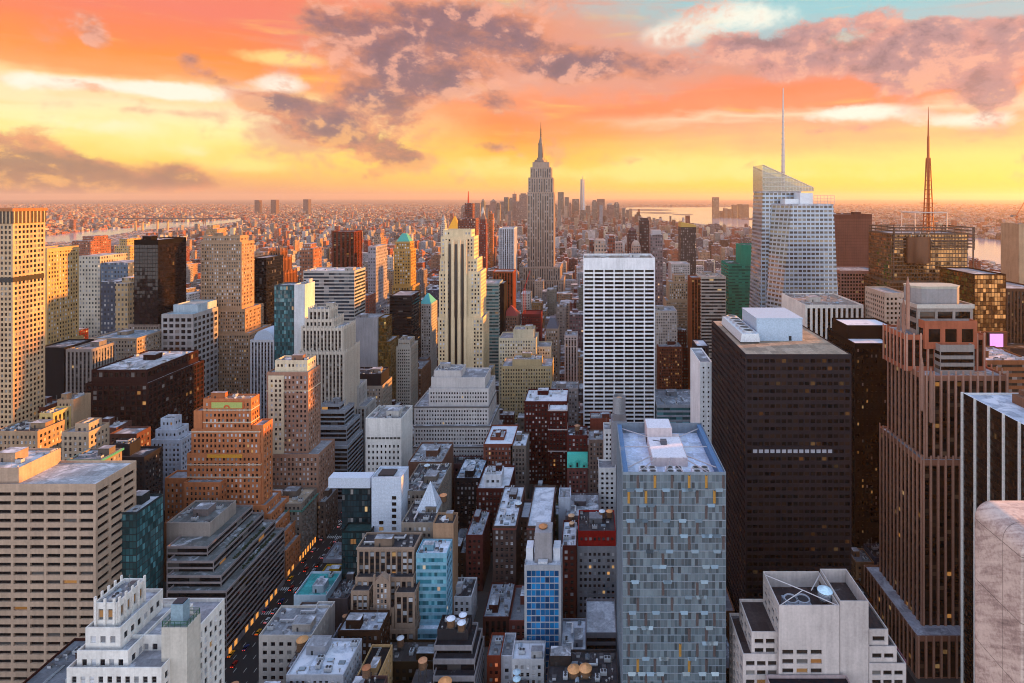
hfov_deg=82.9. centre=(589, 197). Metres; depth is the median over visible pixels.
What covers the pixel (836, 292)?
window
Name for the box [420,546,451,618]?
window
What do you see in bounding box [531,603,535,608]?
window
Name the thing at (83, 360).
pier building
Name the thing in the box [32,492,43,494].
window
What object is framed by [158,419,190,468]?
window
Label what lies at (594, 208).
downtown tower
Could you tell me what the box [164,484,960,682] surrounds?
pavement
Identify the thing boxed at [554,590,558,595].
window
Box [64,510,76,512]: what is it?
window
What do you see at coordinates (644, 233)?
tower
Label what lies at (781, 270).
window
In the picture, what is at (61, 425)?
window
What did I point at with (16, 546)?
window
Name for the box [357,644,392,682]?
building
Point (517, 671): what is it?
water tank
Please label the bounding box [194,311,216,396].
window
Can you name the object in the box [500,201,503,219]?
downtown tower
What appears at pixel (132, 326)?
palazzo block
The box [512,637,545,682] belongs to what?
building
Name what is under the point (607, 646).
window
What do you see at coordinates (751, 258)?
window
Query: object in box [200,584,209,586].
window
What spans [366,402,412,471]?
marble block
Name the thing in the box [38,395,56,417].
loft building
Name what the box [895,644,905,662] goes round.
office building
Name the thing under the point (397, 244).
window
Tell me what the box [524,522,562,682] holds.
blue tower
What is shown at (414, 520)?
loft building
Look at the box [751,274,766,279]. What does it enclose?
window
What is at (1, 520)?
window
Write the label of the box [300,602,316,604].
shed building
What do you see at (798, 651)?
window
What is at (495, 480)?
brick building
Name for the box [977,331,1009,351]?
sign mount
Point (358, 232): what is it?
window
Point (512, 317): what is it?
pyramid building
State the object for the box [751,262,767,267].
window
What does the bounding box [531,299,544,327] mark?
apartment tower
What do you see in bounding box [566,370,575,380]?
window
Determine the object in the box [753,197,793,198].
window
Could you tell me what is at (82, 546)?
window
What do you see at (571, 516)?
water tank
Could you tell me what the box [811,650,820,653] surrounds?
window
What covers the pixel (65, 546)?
window
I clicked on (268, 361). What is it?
window
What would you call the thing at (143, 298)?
window
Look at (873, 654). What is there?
window
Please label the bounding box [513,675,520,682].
water tank
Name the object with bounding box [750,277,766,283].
window
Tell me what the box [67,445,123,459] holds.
loft building
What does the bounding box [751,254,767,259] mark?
window
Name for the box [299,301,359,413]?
office tower
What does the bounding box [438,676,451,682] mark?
water tank
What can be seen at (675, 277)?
window
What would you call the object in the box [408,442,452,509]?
brick building
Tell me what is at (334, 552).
building
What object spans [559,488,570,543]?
shaft building
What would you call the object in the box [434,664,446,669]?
window
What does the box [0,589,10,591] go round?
window
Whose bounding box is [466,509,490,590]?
office building
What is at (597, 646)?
window
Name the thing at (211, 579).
window
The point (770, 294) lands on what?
window
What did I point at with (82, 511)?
window
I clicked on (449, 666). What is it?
window
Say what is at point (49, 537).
window
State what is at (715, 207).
waterside tower
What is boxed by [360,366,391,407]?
mansard building
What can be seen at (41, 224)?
window
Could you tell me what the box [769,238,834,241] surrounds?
window
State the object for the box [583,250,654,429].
grid slab
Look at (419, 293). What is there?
window
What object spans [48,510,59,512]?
window
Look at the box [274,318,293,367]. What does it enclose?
window
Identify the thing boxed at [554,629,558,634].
window
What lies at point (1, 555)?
window
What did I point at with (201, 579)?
window
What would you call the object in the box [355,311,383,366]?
slab building
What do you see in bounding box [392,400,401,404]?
office building
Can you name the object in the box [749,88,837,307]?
crystal skyscraper
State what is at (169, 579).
window
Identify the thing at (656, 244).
tower
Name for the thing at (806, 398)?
window
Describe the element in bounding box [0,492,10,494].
window
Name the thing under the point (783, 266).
window
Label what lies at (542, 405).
window
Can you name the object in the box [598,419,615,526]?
apartment tower
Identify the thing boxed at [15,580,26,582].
window
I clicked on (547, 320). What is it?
office building
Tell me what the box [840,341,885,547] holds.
window
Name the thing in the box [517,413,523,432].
office building
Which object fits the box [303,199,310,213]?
tower
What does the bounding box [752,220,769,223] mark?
window
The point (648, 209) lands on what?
island
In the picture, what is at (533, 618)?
window
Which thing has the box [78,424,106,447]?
window
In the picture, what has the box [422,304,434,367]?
window
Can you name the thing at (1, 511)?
window
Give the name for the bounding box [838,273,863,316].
window
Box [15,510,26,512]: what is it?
window
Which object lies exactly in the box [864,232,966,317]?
window
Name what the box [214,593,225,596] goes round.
window
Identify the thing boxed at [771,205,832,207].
window
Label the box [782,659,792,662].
window
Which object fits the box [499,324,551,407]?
office building
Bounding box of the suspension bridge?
[111,212,236,223]
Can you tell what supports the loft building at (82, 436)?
on the ground
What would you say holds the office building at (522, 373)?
on the pavement
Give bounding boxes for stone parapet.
[975,501,1023,682]
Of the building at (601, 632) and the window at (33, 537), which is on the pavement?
the building at (601, 632)
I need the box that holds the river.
[45,218,240,241]
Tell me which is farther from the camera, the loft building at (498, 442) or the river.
the river
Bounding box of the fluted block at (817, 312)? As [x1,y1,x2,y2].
[782,292,862,338]
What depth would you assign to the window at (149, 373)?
496.93 m
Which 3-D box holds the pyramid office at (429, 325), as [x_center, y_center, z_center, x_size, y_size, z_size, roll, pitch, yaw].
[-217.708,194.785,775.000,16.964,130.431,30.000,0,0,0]
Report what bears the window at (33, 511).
in the office block at (60, 544)
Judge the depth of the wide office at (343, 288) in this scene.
690.35 m
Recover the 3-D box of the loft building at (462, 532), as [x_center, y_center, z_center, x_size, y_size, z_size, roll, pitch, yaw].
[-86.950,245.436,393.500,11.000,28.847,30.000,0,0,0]
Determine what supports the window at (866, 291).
in the office building at (882, 303)
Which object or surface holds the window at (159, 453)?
in the office block at (149, 467)
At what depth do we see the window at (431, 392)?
512.46 m
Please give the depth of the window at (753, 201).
604.56 m
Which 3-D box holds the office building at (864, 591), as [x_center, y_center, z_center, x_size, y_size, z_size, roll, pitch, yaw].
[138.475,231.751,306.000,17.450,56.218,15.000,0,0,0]
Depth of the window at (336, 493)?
441.98 m
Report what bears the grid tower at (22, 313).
on the ground
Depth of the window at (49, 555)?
300.89 m
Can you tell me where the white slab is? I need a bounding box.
[499,227,516,298]
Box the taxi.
[227,650,234,657]
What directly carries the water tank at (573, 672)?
on the loft building at (602, 663)
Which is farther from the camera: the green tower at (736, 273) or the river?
the river
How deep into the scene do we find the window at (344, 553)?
366.06 m
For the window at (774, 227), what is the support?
in the crystal skyscraper at (793, 249)
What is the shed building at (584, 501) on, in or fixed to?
on the pavement
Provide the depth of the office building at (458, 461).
473.90 m
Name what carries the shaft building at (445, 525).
on the ground
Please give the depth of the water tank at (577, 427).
484.20 m
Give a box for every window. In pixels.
[0,470,132,679]
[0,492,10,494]
[0,501,10,503]
[0,510,10,512]
[0,519,10,521]
[0,536,10,538]
[0,545,10,547]
[0,554,10,556]
[0,580,10,582]
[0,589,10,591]
[0,598,10,600]
[1,224,42,427]
[15,492,26,494]
[15,501,26,503]
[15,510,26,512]
[15,519,26,521]
[15,536,26,538]
[15,545,26,547]
[15,554,26,556]
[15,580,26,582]
[15,589,26,591]
[15,598,26,600]
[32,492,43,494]
[32,501,43,503]
[32,510,43,512]
[32,519,43,521]
[32,536,43,538]
[32,545,43,547]
[32,554,43,556]
[32,580,43,582]
[32,589,43,591]
[40,425,61,447]
[48,492,59,494]
[48,501,59,503]
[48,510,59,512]
[48,519,59,521]
[48,536,59,538]
[48,545,59,547]
[48,554,59,556]
[48,580,59,582]
[48,589,59,591]
[49,250,76,342]
[55,411,68,428]
[64,492,76,494]
[64,501,76,503]
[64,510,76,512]
[64,519,76,521]
[64,536,76,538]
[64,545,76,547]
[64,554,76,556]
[64,580,76,582]
[64,589,76,591]
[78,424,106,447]
[81,492,92,494]
[81,501,92,503]
[81,510,92,512]
[81,519,92,521]
[81,536,92,538]
[81,545,92,547]
[81,554,92,556]
[81,580,92,582]
[81,589,92,591]
[83,590,220,682]
[93,346,113,366]
[94,353,201,438]
[121,496,162,587]
[134,242,185,328]
[136,453,159,493]
[138,334,160,352]
[143,676,147,681]
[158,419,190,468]
[168,399,287,571]
[168,508,283,648]
[168,578,177,581]
[168,593,178,596]
[178,578,188,581]
[178,584,188,586]
[179,593,190,596]
[189,578,199,581]
[189,584,199,586]
[191,593,202,596]
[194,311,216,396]
[200,578,209,581]
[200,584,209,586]
[202,238,258,393]
[203,593,213,596]
[210,578,220,581]
[210,584,220,586]
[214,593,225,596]
[252,361,272,418]
[254,256,282,325]
[271,360,333,499]
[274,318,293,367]
[303,313,341,401]
[315,270,364,319]
[321,404,362,471]
[321,493,336,536]
[334,232,361,266]
[342,488,371,528]
[342,529,373,579]
[359,384,372,471]
[359,543,418,620]
[372,471,406,531]
[379,316,398,399]
[392,293,420,358]
[395,244,415,287]
[398,343,408,403]
[416,392,487,443]
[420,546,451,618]
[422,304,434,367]
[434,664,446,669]
[440,232,481,366]
[447,664,460,669]
[461,664,473,669]
[475,630,483,682]
[486,285,499,378]
[500,240,512,268]
[500,349,548,407]
[503,387,549,422]
[521,169,562,296]
[521,522,525,566]
[526,405,548,479]
[531,577,535,582]
[531,590,535,595]
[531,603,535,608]
[531,616,535,621]
[531,629,535,634]
[554,577,558,582]
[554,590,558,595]
[554,603,558,608]
[554,616,558,621]
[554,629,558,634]
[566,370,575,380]
[569,414,575,425]
[585,327,653,429]
[587,638,595,641]
[587,645,595,648]
[596,638,605,641]
[596,645,605,648]
[606,638,615,641]
[606,645,615,648]
[623,498,725,682]
[657,328,675,343]
[660,367,680,388]
[670,277,686,327]
[692,311,699,337]
[701,305,725,358]
[712,325,849,609]
[722,263,749,319]
[731,581,892,682]
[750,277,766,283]
[750,281,766,288]
[750,285,765,292]
[750,289,765,296]
[750,293,765,300]
[750,296,765,304]
[751,247,768,251]
[751,250,768,255]
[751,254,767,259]
[751,258,767,263]
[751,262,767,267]
[751,266,767,271]
[751,270,766,275]
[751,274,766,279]
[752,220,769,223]
[752,224,769,227]
[752,228,769,231]
[752,231,769,235]
[752,235,768,239]
[752,239,768,243]
[752,243,768,247]
[753,193,793,194]
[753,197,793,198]
[753,201,779,202]
[753,205,770,206]
[753,208,770,210]
[753,212,770,214]
[753,216,770,218]
[766,292,781,297]
[766,297,781,301]
[766,301,781,306]
[767,276,836,280]
[767,280,836,284]
[767,284,837,288]
[767,288,837,293]
[768,259,835,263]
[768,263,835,267]
[768,268,836,271]
[768,272,836,275]
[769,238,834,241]
[769,243,834,246]
[769,247,835,250]
[769,251,835,254]
[769,255,835,258]
[770,222,833,224]
[770,226,833,228]
[770,230,834,233]
[770,234,834,237]
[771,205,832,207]
[771,210,833,211]
[771,214,833,216]
[771,218,833,220]
[782,650,792,653]
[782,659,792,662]
[782,668,792,671]
[797,650,806,653]
[797,659,806,662]
[797,668,806,671]
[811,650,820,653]
[811,659,820,662]
[811,668,820,671]
[835,224,871,266]
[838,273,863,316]
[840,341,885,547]
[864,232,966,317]
[866,291,883,318]
[866,309,1004,671]
[872,653,880,656]
[940,269,1005,330]
[963,399,1023,682]
[1008,313,1023,340]
[1009,383,1023,391]
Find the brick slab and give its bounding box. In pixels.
[688,275,700,388]
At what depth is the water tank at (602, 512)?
370.57 m
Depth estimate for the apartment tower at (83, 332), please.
800.25 m
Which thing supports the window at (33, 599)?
in the office block at (60, 544)
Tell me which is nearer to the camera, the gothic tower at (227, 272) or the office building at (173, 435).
the office building at (173, 435)
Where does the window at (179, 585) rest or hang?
in the terraced office
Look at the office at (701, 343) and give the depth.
650.19 m
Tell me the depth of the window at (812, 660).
240.48 m
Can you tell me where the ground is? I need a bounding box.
[0,199,1023,680]
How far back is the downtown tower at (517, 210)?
5366.52 m
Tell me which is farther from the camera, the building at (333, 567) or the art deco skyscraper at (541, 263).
the art deco skyscraper at (541, 263)
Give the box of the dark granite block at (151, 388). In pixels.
[85,350,203,439]
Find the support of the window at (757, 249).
in the crystal skyscraper at (793, 249)
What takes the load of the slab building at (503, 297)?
on the ground
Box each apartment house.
[57,392,90,427]
[588,430,602,492]
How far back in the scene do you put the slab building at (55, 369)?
500.00 m
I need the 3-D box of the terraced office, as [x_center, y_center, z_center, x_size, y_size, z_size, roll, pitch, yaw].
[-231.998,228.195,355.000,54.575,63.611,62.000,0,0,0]
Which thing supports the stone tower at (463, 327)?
on the ground
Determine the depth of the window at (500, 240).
1180.50 m
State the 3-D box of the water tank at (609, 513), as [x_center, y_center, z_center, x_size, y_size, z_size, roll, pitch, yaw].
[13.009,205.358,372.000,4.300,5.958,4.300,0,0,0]
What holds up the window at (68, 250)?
in the gold tower at (61, 292)
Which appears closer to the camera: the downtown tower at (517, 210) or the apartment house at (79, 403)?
the apartment house at (79, 403)
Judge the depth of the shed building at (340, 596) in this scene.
350.18 m
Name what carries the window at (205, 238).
in the gothic tower at (227, 272)
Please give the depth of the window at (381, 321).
647.33 m
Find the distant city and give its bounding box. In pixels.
[0,203,1023,445]
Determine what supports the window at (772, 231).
in the crystal skyscraper at (793, 249)
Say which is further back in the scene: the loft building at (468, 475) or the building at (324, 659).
the loft building at (468, 475)
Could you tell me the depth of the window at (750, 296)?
610.57 m
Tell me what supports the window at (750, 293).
in the crystal skyscraper at (793, 249)
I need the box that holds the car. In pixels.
[230,660,237,667]
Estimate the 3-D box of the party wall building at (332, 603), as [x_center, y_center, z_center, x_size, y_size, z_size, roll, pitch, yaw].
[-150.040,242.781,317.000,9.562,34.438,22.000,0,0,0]
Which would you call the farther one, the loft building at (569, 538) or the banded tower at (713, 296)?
the banded tower at (713, 296)
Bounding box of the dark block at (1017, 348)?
[1007,343,1023,355]
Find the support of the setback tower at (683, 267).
on the ground
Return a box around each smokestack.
[134,220,136,230]
[156,220,158,230]
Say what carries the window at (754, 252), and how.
in the crystal skyscraper at (793, 249)
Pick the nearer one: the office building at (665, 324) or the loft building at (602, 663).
the loft building at (602, 663)
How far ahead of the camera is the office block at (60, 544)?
300.43 m
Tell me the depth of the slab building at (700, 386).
426.50 m
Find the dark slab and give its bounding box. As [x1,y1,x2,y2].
[254,255,282,325]
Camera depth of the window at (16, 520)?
300.89 m
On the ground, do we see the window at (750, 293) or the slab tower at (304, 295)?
the slab tower at (304, 295)
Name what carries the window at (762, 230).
in the crystal skyscraper at (793, 249)
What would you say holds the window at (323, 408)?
in the stepped office at (340, 423)
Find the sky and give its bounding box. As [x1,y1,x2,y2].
[0,0,1023,198]
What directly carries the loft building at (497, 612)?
on the pavement
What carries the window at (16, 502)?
in the office block at (60, 544)
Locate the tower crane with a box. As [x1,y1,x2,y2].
[518,271,529,313]
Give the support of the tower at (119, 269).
on the ground
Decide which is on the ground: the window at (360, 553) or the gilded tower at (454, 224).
the gilded tower at (454, 224)
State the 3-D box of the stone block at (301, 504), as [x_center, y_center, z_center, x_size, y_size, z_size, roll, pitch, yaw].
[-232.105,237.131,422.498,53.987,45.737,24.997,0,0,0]
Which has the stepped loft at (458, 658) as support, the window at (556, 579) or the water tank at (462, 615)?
the water tank at (462, 615)
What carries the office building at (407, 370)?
on the ground
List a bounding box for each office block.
[0,445,135,682]
[109,438,162,493]
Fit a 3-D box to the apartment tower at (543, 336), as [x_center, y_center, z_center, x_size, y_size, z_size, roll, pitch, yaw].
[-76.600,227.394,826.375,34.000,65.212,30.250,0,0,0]
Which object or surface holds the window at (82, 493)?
in the office block at (60, 544)
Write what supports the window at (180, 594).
in the terraced office
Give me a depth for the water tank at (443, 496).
373.49 m
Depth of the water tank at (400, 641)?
306.12 m
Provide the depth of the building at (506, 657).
302.35 m
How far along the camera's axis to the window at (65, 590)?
300.89 m
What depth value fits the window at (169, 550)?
347.76 m
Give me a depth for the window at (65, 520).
300.89 m
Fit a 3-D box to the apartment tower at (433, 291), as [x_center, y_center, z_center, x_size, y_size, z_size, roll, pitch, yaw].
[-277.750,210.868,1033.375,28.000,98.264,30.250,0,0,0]
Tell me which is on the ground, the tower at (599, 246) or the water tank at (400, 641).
the tower at (599, 246)
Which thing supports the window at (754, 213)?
in the crystal skyscraper at (793, 249)
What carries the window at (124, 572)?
in the glass office at (142, 536)
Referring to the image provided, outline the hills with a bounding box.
[0,200,1023,201]
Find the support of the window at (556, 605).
in the blue tower at (543, 592)
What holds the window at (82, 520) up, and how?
in the office block at (60, 544)
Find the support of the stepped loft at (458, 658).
on the ground
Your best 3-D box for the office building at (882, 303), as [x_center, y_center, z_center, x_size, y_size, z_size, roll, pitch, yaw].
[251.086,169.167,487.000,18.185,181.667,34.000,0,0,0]
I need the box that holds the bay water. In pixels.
[625,207,1000,263]
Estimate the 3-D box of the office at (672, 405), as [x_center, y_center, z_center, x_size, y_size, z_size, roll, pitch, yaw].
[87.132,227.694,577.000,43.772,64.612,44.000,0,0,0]
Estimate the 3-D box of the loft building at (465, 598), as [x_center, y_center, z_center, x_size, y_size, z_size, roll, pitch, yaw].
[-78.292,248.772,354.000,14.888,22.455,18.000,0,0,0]
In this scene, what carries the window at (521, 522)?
in the courtyard block at (513, 528)
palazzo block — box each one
[89,329,160,360]
[128,323,160,328]
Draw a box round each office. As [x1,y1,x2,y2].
[120,490,163,597]
[161,300,217,397]
[167,500,284,657]
[274,282,299,367]
[303,267,364,320]
[321,396,362,501]
[351,532,422,638]
[378,314,398,399]
[389,290,420,358]
[413,362,503,457]
[416,539,451,638]
[421,293,436,376]
[486,279,502,379]
[655,389,689,422]
[692,339,708,356]
[827,318,890,547]
[836,266,868,317]
[986,346,1023,392]
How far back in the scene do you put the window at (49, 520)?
300.89 m
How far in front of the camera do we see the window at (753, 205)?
605.89 m
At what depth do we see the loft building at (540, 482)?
483.72 m
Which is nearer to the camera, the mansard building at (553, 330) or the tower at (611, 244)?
the mansard building at (553, 330)
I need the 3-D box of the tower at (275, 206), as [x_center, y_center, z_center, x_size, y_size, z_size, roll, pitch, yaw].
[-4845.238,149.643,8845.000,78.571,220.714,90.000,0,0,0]
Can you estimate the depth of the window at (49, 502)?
300.89 m
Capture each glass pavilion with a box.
[328,472,374,529]
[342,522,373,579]
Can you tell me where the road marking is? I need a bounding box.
[225,520,340,682]
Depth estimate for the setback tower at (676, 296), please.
804.00 m
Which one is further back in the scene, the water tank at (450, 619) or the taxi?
the taxi
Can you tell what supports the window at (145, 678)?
in the deco building at (122, 644)
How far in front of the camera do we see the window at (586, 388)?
560.63 m
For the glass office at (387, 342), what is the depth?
643.08 m
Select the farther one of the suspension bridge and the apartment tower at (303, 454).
the suspension bridge
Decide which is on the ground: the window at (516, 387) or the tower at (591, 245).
the tower at (591, 245)
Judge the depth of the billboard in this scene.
472.85 m
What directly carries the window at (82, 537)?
in the office block at (60, 544)
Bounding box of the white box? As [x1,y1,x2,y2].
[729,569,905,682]
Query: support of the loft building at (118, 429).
on the ground
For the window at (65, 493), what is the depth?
300.89 m
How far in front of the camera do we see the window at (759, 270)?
608.34 m
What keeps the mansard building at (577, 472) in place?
on the ground
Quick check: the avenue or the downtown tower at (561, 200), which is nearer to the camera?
the avenue
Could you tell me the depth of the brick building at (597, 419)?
500.00 m
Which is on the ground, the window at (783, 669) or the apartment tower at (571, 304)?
the apartment tower at (571, 304)
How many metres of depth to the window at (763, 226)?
603.82 m
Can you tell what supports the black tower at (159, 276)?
on the ground
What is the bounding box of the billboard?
[987,332,1003,346]
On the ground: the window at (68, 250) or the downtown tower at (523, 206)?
the downtown tower at (523, 206)
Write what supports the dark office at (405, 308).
on the ground
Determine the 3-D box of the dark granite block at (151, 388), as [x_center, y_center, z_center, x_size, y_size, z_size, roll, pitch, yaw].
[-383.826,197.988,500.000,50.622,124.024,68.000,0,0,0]
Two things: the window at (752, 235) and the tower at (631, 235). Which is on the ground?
the tower at (631, 235)
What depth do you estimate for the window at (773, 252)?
582.25 m
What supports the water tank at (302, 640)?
on the loft building at (290, 664)
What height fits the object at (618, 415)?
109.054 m
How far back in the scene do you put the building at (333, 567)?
393.42 m
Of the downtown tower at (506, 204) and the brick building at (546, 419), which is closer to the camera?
the brick building at (546, 419)
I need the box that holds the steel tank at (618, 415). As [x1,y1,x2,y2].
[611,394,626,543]
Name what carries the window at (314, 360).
in the apartment tower at (303, 454)
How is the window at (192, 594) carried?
in the terraced office
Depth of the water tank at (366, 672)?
262.02 m
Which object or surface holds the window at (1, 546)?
in the office block at (60, 544)
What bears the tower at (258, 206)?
on the ground
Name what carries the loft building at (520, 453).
on the ground
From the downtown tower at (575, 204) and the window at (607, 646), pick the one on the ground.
the downtown tower at (575, 204)
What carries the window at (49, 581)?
in the office block at (60, 544)
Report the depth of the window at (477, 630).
301.99 m
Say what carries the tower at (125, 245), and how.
on the ground
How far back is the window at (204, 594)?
324.39 m
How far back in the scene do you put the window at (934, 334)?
330.14 m
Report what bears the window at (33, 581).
in the office block at (60, 544)
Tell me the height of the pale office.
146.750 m
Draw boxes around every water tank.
[295,635,308,657]
[362,664,371,682]
[396,635,404,649]
[418,657,427,681]
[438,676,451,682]
[439,493,446,502]
[446,615,454,628]
[457,619,465,632]
[459,612,466,620]
[513,668,520,676]
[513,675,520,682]
[515,501,521,507]
[539,523,547,529]
[567,663,579,679]
[568,513,574,519]
[574,424,579,434]
[579,663,591,679]
[599,509,604,519]
[606,509,612,519]
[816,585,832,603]
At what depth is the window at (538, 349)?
640.42 m
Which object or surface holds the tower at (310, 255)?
on the ground
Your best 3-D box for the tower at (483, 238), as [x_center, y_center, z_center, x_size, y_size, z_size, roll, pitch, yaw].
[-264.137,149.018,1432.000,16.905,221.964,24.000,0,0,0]
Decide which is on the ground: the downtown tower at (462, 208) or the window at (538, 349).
the downtown tower at (462, 208)
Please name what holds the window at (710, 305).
in the banded tower at (713, 296)
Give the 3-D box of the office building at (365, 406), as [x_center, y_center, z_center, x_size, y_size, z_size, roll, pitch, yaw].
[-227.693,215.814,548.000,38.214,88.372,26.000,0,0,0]
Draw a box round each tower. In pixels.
[0,208,47,427]
[45,245,83,344]
[72,235,110,255]
[79,253,126,338]
[79,328,87,338]
[101,260,133,281]
[101,279,121,334]
[114,237,140,259]
[115,276,133,330]
[134,235,185,328]
[164,391,300,581]
[200,231,270,393]
[206,225,225,234]
[255,200,261,212]
[266,354,334,538]
[269,248,296,282]
[271,200,278,213]
[294,278,314,353]
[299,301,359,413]
[300,243,321,281]
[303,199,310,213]
[332,230,361,266]
[368,244,386,313]
[372,466,408,531]
[374,227,385,244]
[391,233,419,293]
[427,286,438,316]
[438,229,494,374]
[441,215,446,235]
[448,216,457,228]
[458,191,478,255]
[461,205,464,217]
[475,203,480,217]
[479,212,487,278]
[481,199,485,210]
[489,211,493,267]
[490,199,496,219]
[493,269,515,308]
[497,203,500,218]
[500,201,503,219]
[504,197,508,218]
[509,198,511,210]
[512,192,516,220]
[516,201,518,220]
[519,193,526,219]
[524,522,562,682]
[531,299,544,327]
[542,333,545,340]
[546,286,557,315]
[558,192,563,214]
[560,299,573,310]
[564,330,577,380]
[565,197,568,216]
[569,203,571,217]
[569,309,582,350]
[572,199,578,214]
[576,284,582,310]
[580,175,584,209]
[580,210,585,219]
[586,206,589,218]
[589,238,593,253]
[592,200,596,218]
[594,239,605,253]
[597,199,604,217]
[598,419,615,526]
[607,203,613,218]
[608,235,614,253]
[614,202,618,218]
[615,241,622,253]
[617,419,725,682]
[627,227,636,253]
[631,240,640,253]
[639,218,648,253]
[649,230,662,304]
[663,273,687,344]
[668,261,689,280]
[677,327,687,388]
[678,221,695,274]
[696,271,725,360]
[712,197,718,217]
[712,308,850,612]
[721,243,751,319]
[723,208,727,217]
[728,209,731,217]
[731,205,736,217]
[737,204,741,217]
[742,204,748,217]
[834,212,871,266]
[864,107,974,317]
[864,277,1008,678]
[939,267,1005,330]
[961,389,1023,682]
[1001,223,1023,283]
[1006,281,1023,342]
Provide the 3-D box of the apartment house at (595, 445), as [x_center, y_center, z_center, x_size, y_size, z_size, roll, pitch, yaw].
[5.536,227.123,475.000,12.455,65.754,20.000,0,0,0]
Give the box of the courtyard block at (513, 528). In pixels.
[492,485,555,584]
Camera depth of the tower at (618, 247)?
1080.00 m
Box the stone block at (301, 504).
[273,486,318,559]
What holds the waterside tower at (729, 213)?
on the ground
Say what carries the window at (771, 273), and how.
in the crystal skyscraper at (793, 249)
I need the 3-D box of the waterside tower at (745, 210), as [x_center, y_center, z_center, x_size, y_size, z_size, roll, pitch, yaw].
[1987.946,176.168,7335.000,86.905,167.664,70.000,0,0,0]
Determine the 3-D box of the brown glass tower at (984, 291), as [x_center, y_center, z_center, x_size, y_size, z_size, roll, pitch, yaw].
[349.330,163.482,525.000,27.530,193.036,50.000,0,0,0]
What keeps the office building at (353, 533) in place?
on the ground
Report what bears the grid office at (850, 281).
on the ground
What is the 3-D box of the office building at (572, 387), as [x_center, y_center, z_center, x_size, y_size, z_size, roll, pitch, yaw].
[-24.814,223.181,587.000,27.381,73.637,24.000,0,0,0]
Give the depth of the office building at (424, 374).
715.39 m
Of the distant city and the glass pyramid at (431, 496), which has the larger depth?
the distant city
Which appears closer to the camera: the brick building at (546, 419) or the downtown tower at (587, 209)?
the brick building at (546, 419)
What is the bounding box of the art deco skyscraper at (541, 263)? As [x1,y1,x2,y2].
[517,129,569,298]
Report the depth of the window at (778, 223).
582.82 m
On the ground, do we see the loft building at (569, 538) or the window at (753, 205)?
the loft building at (569, 538)
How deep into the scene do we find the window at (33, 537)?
300.89 m
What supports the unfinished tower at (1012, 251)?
on the ground
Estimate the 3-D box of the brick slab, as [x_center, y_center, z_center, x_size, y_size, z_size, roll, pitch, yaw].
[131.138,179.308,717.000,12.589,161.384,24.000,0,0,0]
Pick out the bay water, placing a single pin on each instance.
(988, 249)
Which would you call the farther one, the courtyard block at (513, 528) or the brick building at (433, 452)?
the brick building at (433, 452)
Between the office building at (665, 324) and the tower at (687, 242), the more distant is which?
the tower at (687, 242)
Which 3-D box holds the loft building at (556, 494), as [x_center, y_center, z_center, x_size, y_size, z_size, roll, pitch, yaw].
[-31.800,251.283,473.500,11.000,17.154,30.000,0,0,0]
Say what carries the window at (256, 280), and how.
in the dark slab
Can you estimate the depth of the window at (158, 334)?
576.88 m
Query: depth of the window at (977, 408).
260.53 m
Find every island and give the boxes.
[625,209,666,210]
[640,212,670,213]
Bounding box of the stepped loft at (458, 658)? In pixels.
[433,612,483,682]
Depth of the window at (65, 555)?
300.89 m
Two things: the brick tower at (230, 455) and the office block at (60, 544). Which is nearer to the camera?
the office block at (60, 544)
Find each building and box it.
[0,419,64,450]
[22,638,84,682]
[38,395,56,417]
[39,406,70,429]
[45,339,93,398]
[61,418,108,459]
[66,340,115,393]
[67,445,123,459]
[67,574,224,682]
[102,417,150,445]
[151,414,190,509]
[161,598,200,682]
[250,326,273,419]
[259,605,330,682]
[263,681,281,682]
[286,635,361,682]
[286,653,298,673]
[294,571,341,604]
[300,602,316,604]
[316,601,334,636]
[317,487,337,538]
[323,542,341,562]
[323,564,341,570]
[328,572,354,626]
[332,623,341,637]
[338,609,389,663]
[352,673,387,682]
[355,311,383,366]
[356,379,375,471]
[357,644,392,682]
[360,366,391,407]
[388,639,435,682]
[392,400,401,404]
[396,335,417,419]
[401,498,444,539]
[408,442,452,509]
[408,463,451,511]
[412,669,433,682]
[418,357,430,400]
[433,507,457,614]
[453,456,481,511]
[454,577,476,621]
[455,458,486,528]
[458,527,468,576]
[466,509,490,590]
[477,463,514,551]
[483,425,517,464]
[483,582,515,646]
[487,633,504,682]
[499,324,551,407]
[499,408,516,424]
[500,280,506,334]
[501,352,553,422]
[501,633,515,682]
[506,305,519,331]
[509,585,523,639]
[511,431,528,498]
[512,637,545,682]
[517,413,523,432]
[522,310,541,340]
[524,388,567,491]
[530,480,542,498]
[545,314,555,330]
[546,316,559,380]
[547,646,617,682]
[551,381,578,425]
[556,485,557,503]
[556,504,558,539]
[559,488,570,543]
[560,366,564,380]
[561,612,585,648]
[562,520,576,617]
[565,493,598,523]
[567,426,587,451]
[567,452,587,492]
[577,510,616,616]
[586,599,616,652]
[590,412,610,429]
[655,305,676,388]
[657,341,681,388]
[690,348,711,442]
[726,587,734,638]
[726,632,728,682]
[766,675,850,682]
[851,546,873,585]
[854,580,871,604]
[863,539,878,564]
[865,286,903,324]
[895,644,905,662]
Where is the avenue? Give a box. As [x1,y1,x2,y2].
[225,251,915,682]
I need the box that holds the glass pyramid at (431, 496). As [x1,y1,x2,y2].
[417,481,443,512]
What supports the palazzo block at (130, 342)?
on the ground
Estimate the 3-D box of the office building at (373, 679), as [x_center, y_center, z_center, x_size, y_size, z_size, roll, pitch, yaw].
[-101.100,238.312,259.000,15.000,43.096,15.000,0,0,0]
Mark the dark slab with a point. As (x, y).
(268, 272)

